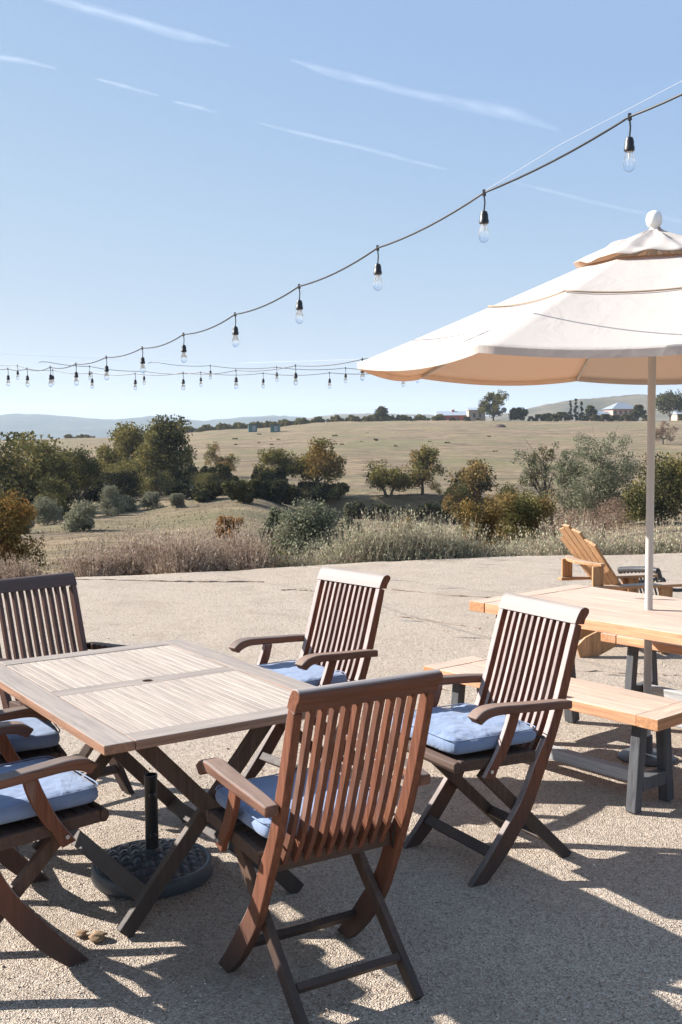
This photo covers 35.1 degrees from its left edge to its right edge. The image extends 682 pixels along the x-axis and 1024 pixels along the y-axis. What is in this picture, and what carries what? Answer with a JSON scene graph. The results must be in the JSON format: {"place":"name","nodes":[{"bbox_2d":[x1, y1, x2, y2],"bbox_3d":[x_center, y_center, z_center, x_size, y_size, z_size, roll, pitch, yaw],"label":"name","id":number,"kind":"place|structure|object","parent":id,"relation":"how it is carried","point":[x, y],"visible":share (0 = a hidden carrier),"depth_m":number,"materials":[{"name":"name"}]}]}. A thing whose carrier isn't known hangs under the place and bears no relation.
{"place":"outdoors","nodes":[
{"label":"outdoors","id":0,"kind":"place"},
{"bbox_2d":[0,414,304,438],"bbox_3d":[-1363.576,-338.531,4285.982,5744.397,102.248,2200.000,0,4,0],"label":"wooded mountains","id":1,"kind":"structure","parent":0,"point":[54,426],"depth_m":3854.64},
{"bbox_2d":[6,354,353,362],"bbox_3d":[-0.518,-1.988,12.905,11.072,0.316,2.152,3,6,40],"label":"guy wire","id":2,"kind":"object","parent":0,"point":[189,361],"visible":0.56,"depth_m":15.29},
{"bbox_2d":[0,358,368,383],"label":"string lights","id":3,"kind":"object","parent":2,"relation":"hanging from","point":[235,378],"visible":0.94,"depth_m":11.77,"materials":[{"name":"black rubber"}]},
{"bbox_2d":[39,361,343,382],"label":"string lights","id":4,"kind":"object","parent":2,"relation":"hanging from","point":[263,381],"visible":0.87,"depth_m":14.43,"materials":[{"name":"black rubber"}]},
{"bbox_2d":[108,413,489,437],"bbox_3d":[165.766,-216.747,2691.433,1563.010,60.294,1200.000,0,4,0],"label":"grassy hills","id":5,"kind":"structure","parent":0,"point":[342,416],"depth_m":2586.55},
{"bbox_2d":[0,81,681,379],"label":"string lights","id":6,"kind":"object","parent":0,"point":[629,147],"visible":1,"depth_m":4.52,"materials":[{"name":"black rubber"}]},
{"bbox_2d":[0,553,681,1023],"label":"gravel terrace","id":7,"kind":"structure","parent":0,"point":[552,935],"depth_m":3.93,"materials":[{"name":"gravel"}]},
{"bbox_2d":[0,705,66,882],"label":"folding armchair","id":8,"kind":"object","parent":7,"relation":"on","point":[14,860],"visible":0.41,"depth_m":3.96,"materials":[{"name":"brown wood"}]},
{"bbox_2d":[0,717,59,753],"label":"seat cushion","id":9,"kind":"object","parent":8,"relation":"on","point":[44,734],"visible":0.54,"depth_m":4.02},
{"bbox_2d":[0,721,108,966],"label":"folding armchair","id":10,"kind":"object","parent":7,"relation":"on","point":[17,913],"visible":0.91,"depth_m":3.29,"materials":[{"name":"brown wood"}]},
{"bbox_2d":[0,756,98,824],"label":"seat cushion","id":11,"kind":"object","parent":10,"relation":"on","point":[66,790],"visible":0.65,"depth_m":3.38,"materials":[{"name":"fabric"}]},
{"bbox_2d":[0,572,133,794],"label":"folding armchair","id":12,"kind":"object","parent":7,"relation":"on","point":[34,584],"visible":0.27,"depth_m":5.12,"materials":[{"name":"brown wood"}]},
{"bbox_2d":[91,772,212,898],"bbox_3d":[-0.714,1.177,4.062,0.456,0.384,0.456,-2,4,-17],"label":"umbrella stand","id":13,"kind":"object","parent":7,"relation":"on","point":[140,860],"visible":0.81,"depth_m":4.02,"materials":[{"name":"grey plastic"}]},
{"bbox_2d":[76,579,263,581],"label":"gravel furrow","id":14,"kind":"structure","parent":7,"relation":"on","point":[171,581],"depth_m":12.17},
{"bbox_2d":[0,639,351,937],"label":"folding table","id":15,"kind":"object","parent":7,"relation":"on","point":[144,701],"visible":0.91,"depth_m":3.81,"materials":[{"name":"wood"}]},
{"bbox_2d":[228,566,389,778],"bbox_3d":[-0.156,0.802,5.129,0.644,1.001,0.576,-4,6,-41],"label":"folding armchair","id":16,"kind":"object","parent":7,"relation":"on","point":[336,634],"visible":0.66,"depth_m":5.21,"materials":[{"name":"brown wood"}]},
{"bbox_2d":[257,660,346,685],"bbox_3d":[-0.243,0.772,5.051,0.390,0.069,0.430,-4,6,-41],"label":"seat cushion","id":17,"kind":"object","parent":16,"relation":"on","point":[312,674],"visible":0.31,"depth_m":5.01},
{"bbox_2d":[196,669,442,1023],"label":"folding armchair","id":18,"kind":"object","parent":7,"relation":"on","point":[278,850],"visible":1,"depth_m":3.10,"materials":[{"name":"brown wood"}]},
{"bbox_2d":[215,766,394,847],"bbox_3d":[-0.119,0.942,3.340,0.443,0.153,0.428,-3,5,-30],"label":"seat cushion","id":19,"kind":"object","parent":18,"relation":"on","point":[254,819],"visible":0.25,"depth_m":3.27,"materials":[{"name":"blue fabric"}]},
{"bbox_2d":[388,593,588,886],"bbox_3d":[0.564,0.865,4.218,0.644,1.001,0.576,-3,5,-30],"label":"folding armchair","id":20,"kind":"object","parent":7,"relation":"on","point":[517,679],"visible":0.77,"depth_m":4.17,"materials":[{"name":"brown wood"}]},
{"bbox_2d":[391,703,548,754],"bbox_3d":[0.480,0.871,4.169,0.446,0.163,0.463,-3,5,-30],"label":"seat cushion","id":21,"kind":"object","parent":20,"relation":"on","point":[455,730],"visible":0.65,"depth_m":4.01,"materials":[{"name":"blue fabric"}]},
{"bbox_2d":[357,210,681,765],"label":"parasol","id":22,"kind":"object","parent":7,"relation":"on","point":[610,313],"visible":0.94,"depth_m":4.94,"materials":[{"name":"white fabric"}]},
{"bbox_2d":[424,656,681,813],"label":"bench","id":23,"kind":"object","parent":7,"relation":"on","point":[641,713],"visible":0.61,"depth_m":4.82,"materials":[{"name":"wood"}]},
{"bbox_2d":[469,585,681,727],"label":"picnic table","id":24,"kind":"object","parent":7,"relation":"on","point":[621,613],"visible":0.53,"depth_m":5.49,"materials":[{"name":"wood"}]},
{"bbox_2d":[558,524,681,657],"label":"adirondack chair","id":25,"kind":"object","parent":7,"relation":"on","point":[589,559],"visible":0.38,"depth_m":7.96,"materials":[{"name":"brown wood"}]},
{"bbox_2d":[601,633,681,700],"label":"bench","id":26,"kind":"object","parent":7,"relation":"on","point":[634,645],"visible":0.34,"depth_m":6.38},
{"bbox_2d":[617,566,681,594],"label":"lounge chair","id":27,"kind":"object","parent":7,"relation":"on","point":[634,569],"visible":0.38,"depth_m":9.89,"materials":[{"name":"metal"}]},
{"bbox_2d":[0,420,681,574],"bbox_3d":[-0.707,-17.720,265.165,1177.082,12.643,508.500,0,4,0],"label":"hillside","id":28,"kind":"structure","parent":0,"point":[469,440],"depth_m":183.92,"materials":[{"name":"beige plant"}]},
{"bbox_2d":[0,487,48,573],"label":"autumn tree","id":29,"kind":"object","parent":28,"relation":"on","point":[10,530],"visible":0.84,"depth_m":18.49,"materials":[{"name":"orange plant"}]},
{"bbox_2d":[0,552,50,578],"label":"grey shrub","id":30,"kind":"object","parent":28,"relation":"on","point":[16,572],"visible":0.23,"depth_m":13.30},
{"bbox_2d":[0,430,82,507],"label":"oak tree","id":31,"kind":"object","parent":28,"relation":"on","point":[21,477],"visible":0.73,"depth_m":76.97,"materials":[{"name":"green plant"}]},
{"bbox_2d":[32,495,63,524],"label":"sage bush","id":32,"kind":"object","parent":28,"relation":"on","point":[47,514],"visible":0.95,"depth_m":60.84,"materials":[{"name":"green plant"}]},
{"bbox_2d":[32,473,72,518],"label":"dark shrub","id":33,"kind":"object","parent":28,"relation":"on","point":[56,491],"visible":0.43,"depth_m":69.97,"materials":[{"name":"green plant"}]},
{"bbox_2d":[61,499,99,531],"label":"sage bush","id":34,"kind":"object","parent":28,"relation":"on","point":[77,516],"visible":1,"depth_m":46.64,"materials":[{"name":"green plant"}]},
{"bbox_2d":[59,444,104,504],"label":"oak tree","id":35,"kind":"object","parent":28,"relation":"on","point":[86,469],"visible":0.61,"depth_m":83.63,"materials":[{"name":"green plant"}]},
{"bbox_2d":[47,536,125,576],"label":"grey shrub","id":36,"kind":"object","parent":28,"relation":"on","point":[83,568],"visible":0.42,"depth_m":13.12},
{"bbox_2d":[82,486,128,503],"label":"dark shrub","id":37,"kind":"object","parent":28,"relation":"on","point":[94,495],"visible":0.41,"depth_m":84.91,"materials":[{"name":"green plant"}]},
{"bbox_2d":[97,485,131,515],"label":"sage bush","id":38,"kind":"object","parent":28,"relation":"on","point":[112,502],"visible":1,"depth_m":70.84,"materials":[{"name":"green plant"}]},
{"bbox_2d":[83,532,157,575],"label":"grey shrub","id":39,"kind":"object","parent":28,"relation":"on","point":[132,566],"visible":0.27,"depth_m":13.57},
{"bbox_2d":[94,421,146,473],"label":"oak tree","id":40,"kind":"object","parent":28,"relation":"on","point":[122,435],"visible":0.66,"depth_m":110.94,"materials":[{"name":"green plant"}]},
{"bbox_2d":[100,457,148,500],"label":"oak tree","id":41,"kind":"object","parent":28,"relation":"on","point":[115,477],"visible":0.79,"depth_m":89.57,"materials":[{"name":"green plant"}]},
{"bbox_2d":[98,516,177,574],"bbox_3d":[-2.544,0.620,14.072,1.250,1.158,1.201,0,4,0],"label":"grey shrub","id":42,"kind":"object","parent":28,"relation":"on","point":[134,547],"visible":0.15,"depth_m":13.96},
{"bbox_2d":[139,491,163,508],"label":"sage bush","id":43,"kind":"object","parent":28,"relation":"on","point":[149,499],"visible":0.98,"depth_m":77.09,"materials":[{"name":"green plant"}]},
{"bbox_2d":[135,469,180,497],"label":"dark shrub","id":44,"kind":"object","parent":28,"relation":"on","point":[163,484],"visible":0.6,"depth_m":92.42,"materials":[{"name":"green plant"}]},
{"bbox_2d":[129,413,197,481],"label":"oak tree","id":45,"kind":"object","parent":28,"relation":"on","point":[157,452],"visible":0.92,"depth_m":107.00,"materials":[{"name":"green plant"}]},
{"bbox_2d":[167,493,185,507],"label":"sage bush","id":46,"kind":"object","parent":28,"relation":"on","point":[177,500],"visible":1,"depth_m":74.34,"materials":[{"name":"green plant"}]},
{"bbox_2d":[131,516,223,574],"bbox_3d":[-2.048,0.608,13.507,1.136,1.102,1.190,3,5,36],"label":"grey shrub","id":47,"kind":"object","parent":28,"relation":"on","point":[172,561],"visible":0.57,"depth_m":13.37,"materials":[{"name":"plant"}]},
{"bbox_2d":[157,464,199,484],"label":"dark shrub","id":48,"kind":"object","parent":28,"relation":"on","point":[183,475],"visible":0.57,"depth_m":104.34,"materials":[{"name":"green plant"}]},
{"bbox_2d":[164,483,192,499],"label":"dark shrub","id":49,"kind":"object","parent":28,"relation":"on","point":[184,488],"visible":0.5,"depth_m":80.73,"materials":[{"name":"green plant"}]},
{"bbox_2d":[152,522,236,571],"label":"grey shrub","id":50,"kind":"object","parent":28,"relation":"on","point":[210,549],"visible":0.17,"depth_m":13.79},
{"bbox_2d":[186,471,219,489],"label":"dark shrub","id":51,"kind":"object","parent":28,"relation":"on","point":[200,478],"visible":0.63,"depth_m":95.85,"materials":[{"name":"green plant"}]},
{"bbox_2d":[191,479,223,502],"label":"dark shrub","id":52,"kind":"object","parent":28,"relation":"on","point":[207,492],"visible":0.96,"depth_m":77.47,"materials":[{"name":"green plant"}]},
{"bbox_2d":[199,463,233,481],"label":"dark shrub","id":53,"kind":"object","parent":28,"relation":"on","point":[224,473],"visible":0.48,"depth_m":101.36,"materials":[{"name":"green plant"}]},
{"bbox_2d":[203,441,240,471],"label":"oak tree","id":54,"kind":"object","parent":28,"relation":"on","point":[230,463],"visible":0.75,"depth_m":121.80,"materials":[{"name":"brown plant"}]},
{"bbox_2d":[214,516,244,540],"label":"orange shrub","id":55,"kind":"object","parent":28,"relation":"on","point":[229,524],"visible":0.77,"depth_m":34.05,"materials":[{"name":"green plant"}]},
{"bbox_2d":[196,510,279,570],"bbox_3d":[-1.394,0.558,14.446,1.361,1.302,1.307,0,4,0],"label":"grey shrub","id":56,"kind":"object","parent":28,"relation":"on","point":[236,535],"visible":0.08,"depth_m":14.38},
{"bbox_2d":[221,478,265,503],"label":"dark shrub","id":57,"kind":"object","parent":28,"relation":"on","point":[240,491],"visible":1,"depth_m":71.71,"materials":[{"name":"green plant"}]},
{"bbox_2d":[209,522,290,570],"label":"grey shrub","id":58,"kind":"object","parent":28,"relation":"on","point":[242,557],"visible":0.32,"depth_m":13.69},
{"bbox_2d":[252,466,285,482],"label":"dark shrub","id":59,"kind":"object","parent":28,"relation":"on","point":[261,473],"visible":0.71,"depth_m":98.64,"materials":[{"name":"green plant"}]},
{"bbox_2d":[254,506,289,558],"bbox_3d":[-1.448,0.499,24.178,0.917,1.265,1.007,4,6,43],"label":"young pine","id":60,"kind":"object","parent":28,"relation":"on","point":[267,522],"visible":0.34,"depth_m":24.00,"materials":[{"name":"green plant"}]},
{"bbox_2d":[246,543,298,568],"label":"grey shrub","id":61,"kind":"object","parent":28,"relation":"on","point":[279,564],"visible":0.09,"depth_m":13.84,"materials":[{"name":"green plant"}]},
{"bbox_2d":[253,447,297,477],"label":"oak tree","id":62,"kind":"object","parent":28,"relation":"on","point":[276,458],"visible":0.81,"depth_m":100.77,"materials":[{"name":"green plant"}]},
{"bbox_2d":[260,478,301,504],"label":"dark shrub","id":63,"kind":"object","parent":28,"relation":"on","point":[280,491],"visible":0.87,"depth_m":80.05,"materials":[{"name":"green plant"}]},
{"bbox_2d":[290,539,330,564],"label":"mound shrub","id":64,"kind":"object","parent":28,"relation":"on","point":[308,546],"visible":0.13,"depth_m":16.45,"materials":[{"name":"green plant"}]},
{"bbox_2d":[263,496,359,562],"bbox_3d":[-0.741,0.659,23.155,2.631,1.992,2.154,3,5,37],"label":"shrub","id":65,"kind":"object","parent":28,"relation":"on","point":[308,521],"visible":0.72,"depth_m":22.83,"materials":[{"name":"green plant"}]},
{"bbox_2d":[288,542,335,566],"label":"grey shrub","id":66,"kind":"object","parent":28,"relation":"on","point":[312,558],"visible":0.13,"depth_m":14.08,"materials":[{"name":"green plant"}]},
{"bbox_2d":[296,481,329,500],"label":"dark shrub","id":67,"kind":"object","parent":28,"relation":"on","point":[320,487],"visible":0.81,"depth_m":97.89,"materials":[{"name":"green plant"}]},
{"bbox_2d":[286,436,347,483],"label":"oak tree","id":68,"kind":"object","parent":28,"relation":"on","point":[318,463],"visible":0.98,"depth_m":100.34,"materials":[{"name":"green plant"}]},
{"bbox_2d":[309,482,349,501],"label":"dark shrub","id":69,"kind":"object","parent":28,"relation":"on","point":[338,490],"visible":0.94,"depth_m":97.75,"materials":[{"name":"green plant"}]},
{"bbox_2d":[341,502,362,534],"bbox_3d":[0.257,0.599,26.207,0.942,1.726,0.783,3,5,35],"label":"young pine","id":70,"kind":"object","parent":28,"relation":"on","point":[348,508],"visible":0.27,"depth_m":25.99,"materials":[{"name":"green plant"}]},
{"bbox_2d":[343,501,367,518],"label":"dark shrub","id":71,"kind":"object","parent":28,"relation":"on","point":[359,507],"visible":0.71,"depth_m":92.79,"materials":[{"name":"green plant"}]},
{"bbox_2d":[312,517,401,564],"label":"grey shrub","id":72,"kind":"object","parent":28,"relation":"on","point":[352,554],"visible":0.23,"depth_m":14.34,"materials":[{"name":"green plant"}]},
{"bbox_2d":[365,504,393,520],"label":"dark shrub","id":73,"kind":"object","parent":28,"relation":"on","point":[384,508],"visible":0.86,"depth_m":93.03,"materials":[{"name":"green plant"}]},
{"bbox_2d":[331,506,429,562],"bbox_3d":[0.552,0.550,14.643,1.449,1.315,1.354,1,4,13],"label":"grey shrub","id":74,"kind":"object","parent":28,"relation":"on","point":[377,541],"visible":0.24,"depth_m":14.40,"materials":[{"name":"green plant"}]},
{"bbox_2d":[359,459,415,496],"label":"oak tree","id":75,"kind":"object","parent":28,"relation":"on","point":[381,477],"visible":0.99,"depth_m":98.20,"materials":[{"name":"green plant"}]},
{"bbox_2d":[392,506,423,522],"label":"dark shrub","id":76,"kind":"object","parent":28,"relation":"on","point":[408,513],"visible":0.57,"depth_m":92.81,"materials":[{"name":"green plant"}]},
{"bbox_2d":[359,504,458,561],"bbox_3d":[0.887,0.545,14.711,1.509,1.333,1.414,0,4,0],"label":"grey shrub","id":77,"kind":"object","parent":28,"relation":"on","point":[419,550],"visible":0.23,"depth_m":14.44,"materials":[{"name":"green plant"}]},
{"bbox_2d":[396,441,446,494],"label":"oak tree","id":78,"kind":"object","parent":28,"relation":"on","point":[422,474],"visible":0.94,"depth_m":98.52,"materials":[{"name":"green plant"}]},
{"bbox_2d":[418,501,444,523],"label":"dark shrub","id":79,"kind":"object","parent":28,"relation":"on","point":[431,508],"visible":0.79,"depth_m":92.90,"materials":[{"name":"green plant"}]},
{"bbox_2d":[390,507,480,559],"bbox_3d":[1.245,0.568,14.810,1.445,1.283,1.361,-4,5,-36],"label":"grey shrub","id":80,"kind":"object","parent":28,"relation":"on","point":[437,544],"visible":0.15,"depth_m":14.57,"materials":[{"name":"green plant"}]},
{"bbox_2d":[435,410,465,420],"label":"barn","id":81,"kind":"structure","parent":28,"relation":"on","point":[457,415],"depth_m":443.03,"materials":[{"name":"metal"}]},
{"bbox_2d":[441,481,473,523],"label":"dark shrub","id":82,"kind":"object","parent":28,"relation":"on","point":[456,499],"visible":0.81,"depth_m":91.91,"materials":[{"name":"green plant"}]},
{"bbox_2d":[418,512,501,558],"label":"grey shrub","id":83,"kind":"object","parent":28,"relation":"on","point":[476,550],"visible":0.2,"depth_m":14.69,"materials":[{"name":"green plant"}]},
{"bbox_2d":[440,457,499,516],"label":"oak tree","id":84,"kind":"object","parent":28,"relation":"on","point":[477,478],"visible":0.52,"depth_m":95.60,"materials":[{"name":"green plant"}]},
{"bbox_2d":[466,408,484,420],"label":"stone building","id":85,"kind":"structure","parent":28,"relation":"on","point":[473,414],"depth_m":434.38,"materials":[{"name":"stone"}]},
{"bbox_2d":[451,494,506,554],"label":"oak shrub","id":86,"kind":"object","parent":28,"relation":"on","point":[489,516],"visible":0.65,"depth_m":28.93,"materials":[{"name":"brown plant"}]},
{"bbox_2d":[477,390,508,420],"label":"eucalyptus","id":87,"kind":"object","parent":28,"relation":"on","point":[496,400],"visible":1,"depth_m":422.57,"materials":[{"name":"plant"}]},
{"bbox_2d":[479,531,547,556],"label":"grey shrub","id":88,"kind":"object","parent":28,"relation":"on","point":[507,552],"visible":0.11,"depth_m":14.83,"materials":[{"name":"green plant"}]},
{"bbox_2d":[508,407,528,420],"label":"oak tree","id":89,"kind":"object","parent":28,"relation":"on","point":[518,413],"visible":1,"depth_m":422.11,"materials":[{"name":"green plant"}]},
{"bbox_2d":[486,486,562,552],"bbox_3d":[5.082,0.396,30.215,2.493,2.242,2.163,0,4,0],"label":"oak shrub","id":90,"kind":"object","parent":28,"relation":"on","point":[527,511],"visible":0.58,"depth_m":29.71,"materials":[{"name":"green plant"}]},
{"bbox_2d":[500,532,557,555],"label":"grey shrub","id":91,"kind":"object","parent":28,"relation":"on","point":[541,553],"visible":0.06,"depth_m":15.20,"materials":[{"name":"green plant"}]},
{"bbox_2d":[510,441,563,524],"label":"grey tree","id":92,"kind":"object","parent":28,"relation":"on","point":[543,469],"visible":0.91,"depth_m":70.02,"materials":[{"name":"plant"}]},
{"bbox_2d":[511,515,590,555],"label":"grey shrub","id":93,"kind":"object","parent":28,"relation":"on","point":[540,538],"visible":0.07,"depth_m":15.51,"materials":[{"name":"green plant"}]},
{"bbox_2d":[549,449,591,524],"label":"tree","id":94,"kind":"object","parent":28,"relation":"on","point":[565,474],"visible":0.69,"depth_m":49.91,"materials":[{"name":"green plant"}]},
{"bbox_2d":[531,511,619,555],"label":"grey shrub","id":95,"kind":"object","parent":28,"relation":"on","point":[560,550],"visible":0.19,"depth_m":14.96,"materials":[{"name":"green plant"}]},
{"bbox_2d":[548,497,637,542],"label":"shrub","id":96,"kind":"object","parent":28,"relation":"on","point":[615,508],"visible":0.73,"depth_m":43.99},
{"bbox_2d":[552,519,636,554],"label":"grey shrub","id":97,"kind":"object","parent":28,"relation":"on","point":[610,551],"visible":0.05,"depth_m":15.16,"materials":[{"name":"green plant"}]},
{"bbox_2d":[558,424,644,539],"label":"tree","id":98,"kind":"object","parent":28,"relation":"on","point":[601,479],"visible":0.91,"depth_m":47.76,"materials":[{"name":"green plant"}]},
{"bbox_2d":[585,402,637,420],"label":"house","id":99,"kind":"structure","parent":28,"relation":"on","point":[620,408],"depth_m":449.14,"materials":[{"name":"stone"}]},
{"bbox_2d":[628,404,646,420],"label":"pine tree","id":100,"kind":"object","parent":28,"relation":"on","point":[638,412],"visible":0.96,"depth_m":423.01,"materials":[{"name":"green plant"}]},
{"bbox_2d":[595,518,681,554],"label":"grey shrub","id":101,"kind":"object","parent":28,"relation":"on","point":[632,546],"visible":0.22,"depth_m":15.04,"materials":[{"name":"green plant"}]},
{"bbox_2d":[617,452,681,523],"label":"oak tree","id":102,"kind":"object","parent":28,"relation":"on","point":[667,495],"visible":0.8,"depth_m":61.39,"materials":[{"name":"green plant"}]},
{"bbox_2d":[621,512,681,553],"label":"grey shrub","id":103,"kind":"object","parent":28,"relation":"on","point":[670,549],"visible":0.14,"depth_m":15.41,"materials":[{"name":"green plant"}]},
{"bbox_2d":[655,420,678,443],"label":"bare tree","id":104,"kind":"object","parent":28,"relation":"on","point":[662,430],"visible":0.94,"depth_m":229.20,"materials":[{"name":"brown plant"}]},
{"bbox_2d":[656,389,681,420],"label":"oak tree","id":105,"kind":"object","parent":28,"relation":"on","point":[668,401],"visible":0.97,"depth_m":437.46,"materials":[{"name":"green plant"}]},
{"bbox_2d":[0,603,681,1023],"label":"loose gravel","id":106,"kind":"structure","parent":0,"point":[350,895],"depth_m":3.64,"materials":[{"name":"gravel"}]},
{"bbox_2d":[0,0,681,420],"label":"sky","id":107,"kind":"structure","parent":0,"point":[169,169],"materials":[{"name":"blue"}]},
{"bbox_2d":[485,394,680,420],"bbox_3d":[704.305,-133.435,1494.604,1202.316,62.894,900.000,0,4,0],"label":"bare hill","id":108,"kind":"structure","parent":0,"point":[599,404],"depth_m":1392.38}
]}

